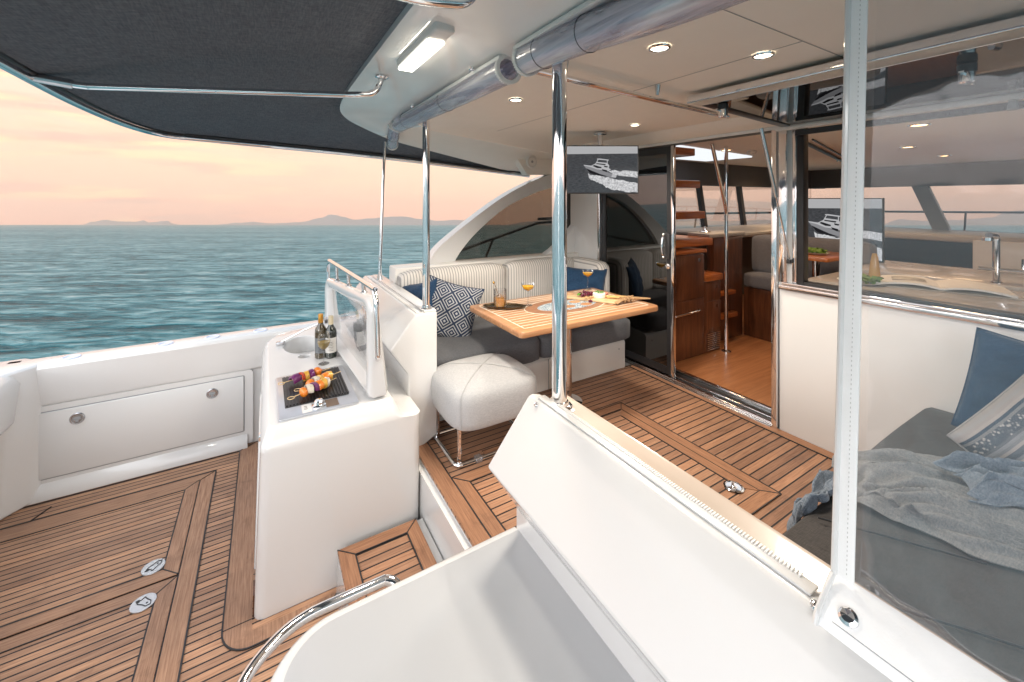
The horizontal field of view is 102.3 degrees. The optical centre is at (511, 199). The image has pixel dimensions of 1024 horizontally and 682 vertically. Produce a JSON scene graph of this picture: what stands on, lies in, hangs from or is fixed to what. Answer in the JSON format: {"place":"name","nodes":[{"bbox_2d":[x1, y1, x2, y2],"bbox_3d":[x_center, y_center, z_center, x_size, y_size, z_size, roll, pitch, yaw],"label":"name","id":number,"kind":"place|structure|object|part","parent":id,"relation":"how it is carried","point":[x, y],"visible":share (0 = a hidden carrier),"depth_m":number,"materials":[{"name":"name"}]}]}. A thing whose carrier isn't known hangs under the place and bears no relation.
{"place":"outdoors","nodes":[
{"label":"outdoors","id":0,"kind":"place"},
{"bbox_2d":[0,441,338,681],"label":"deck","id":1,"kind":"structure","parent":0,"point":[209,656],"depth_m":2.12,"materials":[{"name":"brown wood"}]},
{"bbox_2d":[0,358,52,519],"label":"transom","id":2,"kind":"object","parent":1,"relation":"on","point":[20,412],"visible":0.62,"depth_m":2.57,"materials":[{"name":"white plastic"}]},
{"bbox_2d":[0,576,177,681],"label":"deck hatch","id":3,"kind":"object","parent":1,"relation":"on","point":[119,639],"visible":1,"depth_m":1.80,"materials":[{"name":"brown wood"}]},
{"bbox_2d":[0,480,199,640],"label":"deck hatch","id":4,"kind":"object","parent":1,"relation":"on","point":[52,571],"visible":1,"depth_m":2.23,"materials":[{"name":"brown wood"}]},
{"bbox_2d":[0,441,335,681],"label":"deck margin","id":5,"kind":"object","parent":1,"relation":"on","point":[238,633],"visible":0.92,"depth_m":2.18,"materials":[{"name":"brown wood"}]},
{"bbox_2d":[9,314,360,505],"bbox_3d":[-2.314,1.857,3.225,2.250,1.587,0.249,0,0,-31],"label":"port coaming","id":6,"kind":"object","parent":1,"relation":"on","point":[110,416],"visible":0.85,"depth_m":2.94,"materials":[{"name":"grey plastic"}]},
{"bbox_2d":[38,376,243,479],"bbox_3d":[-2.603,1.607,2.957,1.137,0.430,0.041,0,0,-31],"label":"locker door","id":7,"kind":"structure","parent":6,"relation":"in","point":[107,432],"depth_m":2.91,"materials":[{"name":"white plastic"}]},
{"bbox_2d":[253,327,419,619],"bbox_3d":[-1.260,1.508,2.775,0.789,0.883,1.665,0,0,-31],"label":"grill cabinet","id":8,"kind":"object","parent":1,"relation":"on","point":[330,483],"visible":0.81,"depth_m":2.05,"materials":[{"name":"white plastic"}]},
{"bbox_3d":[-1.442,1.540,2.342,0.028,0.580,0.700,0,0,-31],"label":"cabinet door","id":9,"kind":"part","parent":8,"relation":"part of","materials":[{"name":"white plastic"}]},
{"bbox_2d":[276,365,358,421],"bbox_3d":[-1.100,1.048,2.300,0.370,0.044,0.553,0,0,-31],"label":"electric grill","id":10,"kind":"object","parent":8,"relation":"on","point":[338,392],"visible":0.86,"depth_m":2.19,"materials":[{"name":"metal"}]},
{"bbox_2d":[278,367,329,384],"bbox_3d":[-1.197,1.023,2.384,0.071,0.062,0.289,0,0,41],"label":"vegetable skewer","id":11,"kind":"object","parent":10,"relation":"on","point":[306,375],"visible":0.95,"depth_m":2.37,"materials":[{"name":"multicoloured food"}]},
{"bbox_2d":[287,377,335,399],"bbox_3d":[-1.075,1.020,2.232,0.073,0.061,0.289,0,0,29],"label":"vegetable skewer","id":12,"kind":"object","parent":10,"relation":"on","point":[317,385],"visible":1,"depth_m":2.22,"materials":[{"name":"multicoloured food"}]},
{"bbox_2d":[294,371,340,391],"bbox_3d":[-1.089,1.021,2.323,0.071,0.063,0.289,0,0,29],"label":"vegetable skewer","id":13,"kind":"object","parent":10,"relation":"on","point":[329,374],"visible":0.63,"depth_m":2.32,"materials":[{"name":"orange food"}]},
{"bbox_2d":[315,313,325,358],"bbox_3d":[-1.295,0.922,2.791,0.074,0.295,0.075,0,0,-31],"label":"wine bottle","id":14,"kind":"object","parent":8,"relation":"on","point":[321,328],"visible":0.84,"depth_m":2.76,"materials":[{"name":"green glass"}]},
{"bbox_2d":[317,331,330,365],"bbox_3d":[-1.224,0.968,2.682,0.080,0.205,0.080,0,0,-31],"label":"wine glass","id":15,"kind":"object","parent":8,"relation":"on","point":[323,344],"visible":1,"depth_m":2.68,"materials":[{"name":"clear glass"}]},
{"bbox_2d":[325,315,336,358],"bbox_3d":[-1.228,0.930,2.796,0.074,0.280,0.075,0,0,-31],"label":"wine bottle","id":16,"kind":"object","parent":8,"relation":"on","point":[331,351],"visible":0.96,"depth_m":2.77,"materials":[{"name":"green glass"}]},
{"bbox_2d":[276,259,387,397],"bbox_3d":[-1.088,0.765,2.738,1.361,0.609,0.417,0,0,40],"label":"cabinet lid","id":17,"kind":"object","parent":8,"relation":"on","point":[369,374],"visible":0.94,"depth_m":2.51,"materials":[{"name":"white plastic"}]},
{"bbox_2d":[333,289,365,364],"bbox_3d":[-1.068,0.816,2.718,0.020,0.409,1.043,0,0,-34],"label":"window","id":18,"kind":"structure","parent":17,"relation":"in","point":[341,314],"depth_m":2.84,"materials":[{"name":"clear glass"}]},
{"bbox_2d":[336,518,442,609],"bbox_3d":[-0.434,1.835,1.734,0.440,0.230,0.950,0,0,-31],"label":"boarding step","id":19,"kind":"object","parent":1,"relation":"on","point":[405,550],"visible":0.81,"depth_m":2.00,"materials":[{"name":"brown wood"}]},
{"bbox_2d":[270,527,634,681],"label":"helm counter","id":20,"kind":"object","parent":1,"relation":"on","point":[502,607],"visible":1,"depth_m":1.06,"materials":[{"name":"white plastic"}]},
{"bbox_2d":[237,574,400,681],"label":"grab rail","id":21,"kind":"object","parent":20,"relation":"attached to","point":[275,641],"visible":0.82,"depth_m":1.14,"materials":[{"name":"silver metal"}]},
{"bbox_2d":[418,362,779,559],"bbox_3d":[0.971,1.728,1.924,2.155,0.445,5.500,0,0,-31],"label":"deck base","id":22,"kind":"object","parent":1,"relation":"on","point":[449,537],"depth_m":2.06,"materials":[{"name":"white plastic"}]},
{"bbox_2d":[348,274,436,445],"bbox_3d":[-0.964,1.133,3.107,0.286,0.902,1.480,0,0,-31],"label":"port console","id":23,"kind":"object","parent":22,"relation":"on","point":[408,327],"visible":0.57,"depth_m":2.52,"materials":[{"name":"white plastic"}]},
{"bbox_2d":[377,142,385,279],"bbox_3d":[-1.060,0.091,3.352,0.073,1.123,0.052,0,0,-31],"label":"chrome post","id":24,"kind":"object","parent":23,"relation":"on","point":[380,276],"visible":1,"depth_m":3.34,"materials":[{"name":"silver metal"}]},
{"bbox_2d":[420,116,432,309],"bbox_3d":[-0.537,0.081,2.576,0.079,1.202,0.079,0,0,-31],"label":"chrome post","id":25,"kind":"object","parent":23,"relation":"on","point":[426,305],"visible":0.98,"depth_m":2.56,"materials":[{"name":"silver metal"}]},
{"bbox_2d":[389,252,629,420],"bbox_3d":[0.096,1.028,3.616,2.055,0.925,1.057,0,0,-31],"label":"sofa","id":26,"kind":"object","parent":22,"relation":"on","point":[598,348],"visible":0.36,"depth_m":3.45,"materials":[{"name":"white leather"}]},
{"bbox_2d":[402,278,437,306],"bbox_3d":[-0.742,0.845,3.170,0.425,0.425,0.168,-14,-23,28],"label":"cushion","id":27,"kind":"object","parent":26,"relation":"on","point":[415,290],"visible":0.18,"depth_m":3.13,"materials":[{"name":"blue fabric"}]},
{"bbox_2d":[430,275,484,336],"bbox_3d":[-0.478,0.845,3.130,0.445,0.445,0.168,14,-13,3],"label":"cushion","id":28,"kind":"object","parent":26,"relation":"on","point":[452,303],"visible":0.75,"depth_m":3.08,"materials":[{"name":"blue fabric"}]},
{"bbox_2d":[567,267,606,290],"bbox_3d":[0.638,0.830,3.835,0.474,0.405,0.158,4,-14,7],"label":"cushion","id":29,"kind":"object","parent":26,"relation":"on","point":[577,279],"visible":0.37,"depth_m":3.80,"materials":[{"name":"blue fabric"}]},
{"bbox_2d":[419,365,833,545],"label":"deck","id":30,"kind":"structure","parent":22,"relation":"on","point":[483,507],"depth_m":2.46,"materials":[{"name":"brown wood"}]},
{"bbox_2d":[431,353,536,467],"bbox_3d":[-0.178,1.252,2.552,0.580,0.473,0.510,0,0,-31],"label":"ottoman","id":31,"kind":"object","parent":30,"relation":"on","point":[477,392],"visible":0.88,"depth_m":2.36,"materials":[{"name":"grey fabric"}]},
{"bbox_2d":[470,288,657,403],"bbox_3d":[0.383,1.133,3.035,1.210,0.712,0.730,0,0,-31],"label":"dining table","id":32,"kind":"object","parent":30,"relation":"on","point":[535,319],"visible":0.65,"depth_m":2.87,"materials":[{"name":"brown wood"}]},
{"bbox_2d":[483,303,525,309],"bbox_3d":[-0.053,0.769,2.965,0.316,0.014,0.142,0,0,4],"label":"serving tray","id":33,"kind":"object","parent":32,"relation":"on","point":[509,306],"visible":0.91,"depth_m":2.96,"materials":[{"name":"brown wood"}]},
{"bbox_2d":[492,281,506,307],"bbox_3d":[-0.086,0.676,2.951,0.093,0.188,0.093,0,0,27],"label":"mixing glass","id":34,"kind":"object","parent":33,"relation":"on","point":[499,299],"visible":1,"depth_m":2.94,"materials":[{"name":"clear glass"}]},
{"bbox_2d":[521,282,534,305],"bbox_3d":[0.117,0.696,3.021,0.098,0.162,0.098,0,0,-31],"label":"coupe glass","id":35,"kind":"object","parent":32,"relation":"on","point":[527,288],"visible":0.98,"depth_m":3.02,"materials":[{"name":"clear glass"}]},
{"bbox_2d":[582,270,592,289],"bbox_3d":[0.656,0.696,3.571,0.098,0.162,0.098,0,0,-31],"label":"coupe glass","id":36,"kind":"object","parent":32,"relation":"on","point":[586,274],"visible":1,"depth_m":3.56,"materials":[{"name":"clear glass"}]},
{"bbox_2d":[567,292,621,303],"bbox_3d":[0.627,0.767,3.226,0.439,0.018,0.200,0,0,27],"label":"cheese board","id":37,"kind":"object","parent":32,"relation":"on","point":[573,295],"visible":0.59,"depth_m":3.16,"materials":[{"name":"brown wood"}]},
{"bbox_2d":[577,290,592,296],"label":"grapes","id":38,"kind":"object","parent":37,"relation":"on","point":[583,293],"visible":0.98,"depth_m":3.23,"materials":[{"name":"purple plant"}]},
{"bbox_2d":[593,290,604,298],"bbox_3d":[0.676,0.736,3.201,0.096,0.049,0.095,0,0,-31],"label":"cheese","id":39,"kind":"object","parent":37,"relation":"on","point":[599,294],"visible":0.99,"depth_m":3.17,"materials":[{"name":"food"}]},
{"bbox_2d":[615,295,649,303],"bbox_3d":[0.900,0.752,3.120,0.324,0.049,0.080,0,0,-27],"label":"rope knot","id":40,"kind":"object","parent":32,"relation":"on","point":[626,298],"visible":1,"depth_m":3.10,"materials":[{"name":"fabric"}]},
{"bbox_2d":[482,402,780,514],"bbox_3d":[0.593,1.478,2.256,1.138,0.024,1.095,0,0,-31],"label":"deck hatch","id":41,"kind":"object","parent":30,"relation":"on","point":[750,494],"visible":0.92,"depth_m":2.36,"materials":[{"name":"brown wood"}]},
{"bbox_2d":[783,407,1023,681],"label":"starboard lounge","id":42,"kind":"object","parent":30,"relation":"on","point":[971,606],"visible":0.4,"depth_m":1.11,"materials":[{"name":"grey fabric"}]},
{"bbox_2d":[787,469,833,530],"bbox_3d":[1.102,1.078,1.455,0.401,0.223,0.147,0,0,-31],"label":"throw","id":43,"kind":"object","parent":42,"relation":"on","point":[821,492],"visible":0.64,"depth_m":1.42,"materials":[{"name":"blue fabric"}]},
{"bbox_2d":[831,448,1023,571],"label":"throw","id":44,"kind":"object","parent":42,"relation":"on","point":[924,493],"visible":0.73,"depth_m":1.29,"materials":[{"name":"grey fabric"}]},
{"bbox_2d":[933,450,1023,506],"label":"throw","id":45,"kind":"object","parent":44,"relation":"on","point":[996,482],"visible":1,"depth_m":1.32,"materials":[{"name":"blue fabric"}]},
{"bbox_2d":[946,374,1023,460],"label":"cushion","id":46,"kind":"object","parent":42,"relation":"on","point":[994,428],"visible":0.81,"depth_m":1.50,"materials":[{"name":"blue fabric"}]},
{"bbox_2d":[951,327,1023,426],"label":"cushion","id":47,"kind":"object","parent":42,"relation":"on","point":[996,367],"visible":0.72,"depth_m":1.75,"materials":[{"name":"blue fabric"}]},
{"bbox_2d":[489,394,1008,681],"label":"starboard coaming","id":48,"kind":"object","parent":22,"relation":"on","point":[660,568],"visible":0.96,"depth_m":0.88,"materials":[{"name":"white plastic"}]},
{"bbox_2d":[551,50,572,410],"bbox_3d":[0.162,0.103,1.406,0.089,1.207,0.089,0,0,-31],"label":"chrome post","id":49,"kind":"object","parent":48,"relation":"on","point":[559,232],"visible":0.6,"depth_m":1.38,"materials":[{"name":"silver metal"}]},
{"bbox_2d":[571,92,1023,452],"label":"bulkhead","id":50,"kind":"object","parent":22,"relation":"on","point":[912,364],"visible":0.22,"depth_m":2.41,"materials":[{"name":"plastic"}]},
{"bbox_2d":[430,159,574,262],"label":"port wing","id":51,"kind":"structure","parent":50,"relation":"attached to","point":[516,220],"depth_m":4.14,"materials":[{"name":"white plastic"}]},
{"bbox_2d":[456,188,570,259],"bbox_3d":[0.224,0.240,4.272,1.820,0.820,0.007,0,0,-31],"label":"mesh window","id":52,"kind":"structure","parent":51,"relation":"in","point":[524,227],"depth_m":4.17,"materials":[{"name":"black glass"}]},
{"bbox_2d":[340,0,1023,172],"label":"hardtop","id":53,"kind":"object","parent":50,"relation":"on","point":[715,46],"visible":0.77,"depth_m":1.62,"materials":[{"name":"plastic"}]},
{"bbox_2d":[0,0,529,177],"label":"awning","id":54,"kind":"object","parent":53,"relation":"attached to","point":[277,74],"visible":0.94,"depth_m":1.77,"materials":[{"name":"grey fabric"}]},
{"bbox_2d":[386,124,400,150],"bbox_3d":[-0.896,-0.485,3.116,0.092,0.193,0.381,0,0,-19],"label":"curtain roll","id":55,"kind":"object","parent":53,"relation":"hanging from","point":[390,140],"visible":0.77,"depth_m":3.21,"materials":[{"name":"plastic"}]},
{"bbox_2d":[397,21,454,71],"bbox_3d":[-0.349,-0.591,1.610,0.074,0.069,0.480,0,0,-31],"label":"strip light","id":56,"kind":"object","parent":53,"relation":"attached to","point":[430,40],"visible":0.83,"depth_m":1.53,"materials":[{"name":"white plastic"}]},
{"bbox_2d":[390,54,520,132],"bbox_3d":[-0.400,-0.509,2.221,0.116,0.138,1.519,0,0,-31],"label":"curtain roll","id":57,"kind":"object","parent":53,"relation":"hanging from","point":[498,74],"visible":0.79,"depth_m":1.77,"materials":[{"name":"plastic"}]},
{"bbox_2d":[509,98,522,101],"bbox_3d":[0.021,-0.544,2.258,0.078,0.008,0.078,0,0,-31],"label":"downlight","id":58,"kind":"object","parent":53,"relation":"attached to","point":[515,99],"visible":1,"depth_m":2.24,"materials":[{"name":"silver metal"}]},
{"bbox_2d":[526,155,536,167],"bbox_3d":[0.199,-0.375,4.099,0.132,0.131,0.014,0,0,-31],"label":"speaker","id":59,"kind":"object","parent":53,"relation":"attached to","point":[531,161],"visible":1,"depth_m":4.09},
{"bbox_2d":[567,132,637,193],"bbox_3d":[0.716,-0.292,3.350,0.596,0.495,0.106,0,0,0],"label":"television","id":60,"kind":"object","parent":53,"relation":"hanging from","point":[599,168],"visible":0.88,"depth_m":3.30,"materials":[{"name":"black plastic"}]},
{"bbox_2d":[512,0,716,76],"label":"curtain roll","id":61,"kind":"object","parent":53,"relation":"hanging from","point":[669,8],"visible":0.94,"depth_m":1.20,"materials":[{"name":"plastic"}]},
{"bbox_2d":[536,60,729,117],"bbox_3d":[0.694,-0.515,2.006,1.457,0.072,0.076,0,0,-36],"label":"ceiling rail","id":62,"kind":"object","parent":53,"relation":"hanging from","point":[578,81],"visible":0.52,"depth_m":1.91,"materials":[{"name":"silver metal"}]},
{"bbox_2d":[648,43,670,52],"bbox_3d":[0.532,-0.544,1.485,0.078,0.008,0.078,0,0,-31],"label":"downlight","id":63,"kind":"object","parent":53,"relation":"attached to","point":[658,47],"visible":1,"depth_m":1.47,"materials":[{"name":"silver metal"}]},
{"bbox_2d":[751,51,774,59],"bbox_3d":[0.952,-0.544,1.562,0.078,0.008,0.078,0,0,-31],"label":"downlight","id":64,"kind":"object","parent":53,"relation":"attached to","point":[762,55],"visible":1,"depth_m":1.55,"materials":[{"name":"silver metal"}]},
{"bbox_2d":[812,0,1006,681],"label":"clear curtain","id":65,"kind":"object","parent":53,"relation":"hanging from","point":[888,641],"visible":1,"depth_m":0.67,"materials":[{"name":"plastic"}]},
{"bbox_2d":[597,130,779,428],"bbox_3d":[1.368,0.522,3.434,0.224,1.946,1.669,0,0,-31],"label":"door frame","id":66,"kind":"object","parent":50,"relation":"attached to","point":[766,415],"visible":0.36,"depth_m":2.79,"materials":[{"name":"silver metal"}]},
{"bbox_2d":[602,145,675,378],"bbox_3d":[1.091,0.512,3.719,0.082,1.915,0.845,0,0,-31],"label":"sliding door","id":67,"kind":"structure","parent":66,"relation":"attached to","point":[639,243],"depth_m":3.59,"materials":[{"name":"black glass"}]},
{"bbox_2d":[775,92,1023,331],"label":"window frame","id":68,"kind":"object","parent":50,"relation":"attached to","point":[975,314],"visible":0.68,"depth_m":2.37,"materials":[{"name":"silver metal"}]},
{"bbox_2d":[759,128,791,263],"bbox_3d":[1.652,-0.017,2.567,0.299,0.843,0.030,0,0,-23],"label":"gas strut","id":69,"kind":"object","parent":68,"relation":"attached to","point":[773,184],"visible":1,"depth_m":2.55,"materials":[{"name":"silver metal"}]},
{"bbox_2d":[687,15,1023,126],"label":"window flap","id":70,"kind":"object","parent":68,"relation":"attached to","point":[985,60],"depth_m":1.70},
{"bbox_2d":[0,225,1023,427],"bbox_3d":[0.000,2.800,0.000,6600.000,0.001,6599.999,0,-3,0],"label":"sea","id":71,"kind":"structure","parent":0,"point":[67,289],"depth_m":22.57,"materials":[{"name":"liquid"}]},
{"bbox_2d":[84,220,177,224],"bbox_3d":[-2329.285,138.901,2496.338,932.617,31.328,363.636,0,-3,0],"label":"island","id":72,"kind":"structure","parent":71,"relation":"on","point":[109,222],"depth_m":2388.66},
{"bbox_2d":[218,215,463,224],"bbox_3d":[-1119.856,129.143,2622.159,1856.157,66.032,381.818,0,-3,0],"label":"island","id":73,"kind":"structure","parent":71,"relation":"on","point":[340,220],"depth_m":2513.75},
{"bbox_2d":[676,219,770,224],"bbox_3d":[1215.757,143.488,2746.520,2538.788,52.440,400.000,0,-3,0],"label":"island","id":74,"kind":"structure","parent":71,"relation":"on","point":[692,221],"depth_m":2636.85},
{"bbox_2d":[885,210,1023,224],"bbox_3d":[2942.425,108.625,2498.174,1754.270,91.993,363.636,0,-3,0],"label":"island","id":75,"kind":"structure","parent":71,"relation":"on","point":[1009,219],"depth_m":2388.86,"materials":[{"name":"grey"}]},
{"bbox_2d":[0,69,1023,224],"label":"sky","id":76,"kind":"structure","parent":0,"point":[61,163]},
{"bbox_2d":[676,294,770,406],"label":"saloon floor","id":77,"kind":"structure","parent":0,"point":[743,367],"depth_m":3.65,"materials":[{"name":"brown wood"}]},
{"bbox_2d":[676,247,722,361],"bbox_3d":[1.538,0.974,4.119,0.875,1.003,0.719,0,0,-31],"label":"walnut cabinet","id":78,"kind":"object","parent":77,"relation":"on","point":[698,306],"visible":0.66,"depth_m":3.86,"materials":[{"name":"orange wood"}]},
{"bbox_2d":[676,147,737,319],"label":"staircase","id":79,"kind":"structure","parent":77,"relation":"on","point":[682,241],"depth_m":3.91,"materials":[{"name":"orange wood"}]},
{"bbox_2d":[688,230,744,340],"bbox_3d":[2.206,0.912,4.438,0.650,1.125,0.260,0,0,-31],"label":"saloon partition","id":80,"kind":"object","parent":77,"relation":"on","point":[715,256],"visible":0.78,"depth_m":4.38,"materials":[{"name":"brown wood"}]},
{"bbox_2d":[699,226,710,232],"bbox_3d":[2.034,0.317,4.346,0.120,0.066,0.119,0,0,-31],"label":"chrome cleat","id":81,"kind":"object","parent":80,"relation":"on","point":[704,230],"visible":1,"depth_m":4.32,"materials":[{"name":"silver metal"}]},
{"bbox_2d":[710,143,730,352],"bbox_3d":[1.978,0.478,3.893,0.089,1.997,0.384,0,0,43],"label":"handrail pole","id":82,"kind":"object","parent":77,"relation":"on","point":[724,193],"visible":1,"depth_m":3.98,"materials":[{"name":"silver metal"}]},
{"bbox_2d":[744,234,876,341],"bbox_3d":[3.097,0.926,4.226,0.740,1.097,1.084,0,0,-31],"label":"saloon settee","id":83,"kind":"object","parent":77,"relation":"on","point":[757,303],"visible":0.34,"depth_m":4.36,"materials":[{"name":"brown wood"}]},
{"bbox_2d":[808,251,838,276],"bbox_3d":[2.740,0.983,3.743,0.550,0.985,0.440,0,0,-31],"label":"saloon table","id":84,"kind":"object","parent":77,"relation":"on","point":[816,260],"visible":0.22,"depth_m":3.60,"materials":[{"name":"orange wood"}]},
{"bbox_2d":[808,247,828,254],"bbox_3d":[2.713,0.459,3.680,0.202,0.059,0.202,0,0,-31],"label":"salad plate","id":85,"kind":"object","parent":84,"relation":"on","point":[816,251],"visible":0.93,"depth_m":3.63,"materials":[{"name":"food"}]},
{"bbox_2d":[676,159,1023,293],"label":"saloon walls","id":86,"kind":"structure","parent":77,"relation":"on","point":[941,242],"depth_m":6.06,"materials":[{"name":"black metal"}]},
{"bbox_2d":[676,99,1023,170],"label":"saloon ceiling","id":87,"kind":"structure","parent":86,"relation":"attached to","point":[993,136],"depth_m":3.83,"materials":[{"name":"plastic"}]},
{"bbox_2d":[676,145,751,160],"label":"ceiling panel","id":88,"kind":"structure","parent":87,"relation":"attached to","point":[701,154],"depth_m":4.82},
{"bbox_2d":[747,150,756,155],"bbox_3d":[2.555,-0.492,4.390,0.090,0.055,0.090,0,0,-31],"label":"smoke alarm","id":89,"kind":"object","parent":87,"relation":"attached to","point":[751,152],"visible":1,"depth_m":4.36,"materials":[{"name":"white plastic"}]},
{"bbox_2d":[808,139,841,161],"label":"ceiling track","id":90,"kind":"structure","parent":87,"relation":"attached to","point":[812,146],"depth_m":4.20,"materials":[{"name":"black metal"}]},
{"bbox_2d":[907,123,931,126],"bbox_3d":[2.830,-0.515,2.864,0.122,0.008,0.122,0,0,-31],"label":"downlight","id":91,"kind":"object","parent":87,"relation":"attached to","point":[919,125],"visible":1,"depth_m":2.86,"materials":[{"name":"silver metal"}]},
{"bbox_2d":[808,240,1023,312],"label":"galley counter","id":92,"kind":"object","parent":77,"relation":"on","point":[1012,254],"visible":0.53,"depth_m":3.06,"materials":[{"name":"beige stone"}]},
{"bbox_2d":[808,198,884,261],"bbox_3d":[3.118,0.276,4.018,0.049,0.578,0.776,0,0,-35],"label":"television","id":93,"kind":"object","parent":92,"relation":"on","point":[823,217],"visible":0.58,"depth_m":3.96,"materials":[{"name":"grey glass"}]},
{"bbox_2d":[837,273,883,285],"bbox_3d":[2.356,0.534,2.778,0.263,0.061,0.263,0,0,-31],"label":"salad plate","id":94,"kind":"object","parent":92,"relation":"on","point":[869,280],"visible":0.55,"depth_m":2.71,"materials":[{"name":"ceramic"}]},
{"bbox_2d":[868,253,880,276],"bbox_3d":[2.510,0.468,2.853,0.068,0.192,0.067,0,0,-31],"label":"oil bottle","id":95,"kind":"object","parent":92,"relation":"on","point":[874,268],"visible":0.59,"depth_m":2.84,"materials":[{"name":"beige glass"}]},
{"bbox_2d":[875,275,1023,300],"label":"open book","id":96,"kind":"object","parent":92,"relation":"on","point":[965,287],"visible":0.86,"depth_m":2.56,"materials":[{"name":"paper"}]},
{"bbox_2d":[978,233,1023,283],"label":"tap","id":97,"kind":"object","parent":92,"relation":"on","point":[996,269],"visible":1,"depth_m":2.75,"materials":[{"name":"silver metal"}]},
{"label":"foredeck","id":98,"kind":"structure","parent":0,"visible":0},
{"bbox_2d":[694,211,1023,229],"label":"bow rail","id":99,"kind":"object","parent":98,"relation":"on","point":[1002,212],"visible":0.15,"depth_m":6.79,"materials":[{"name":"silver metal"}]}
]}

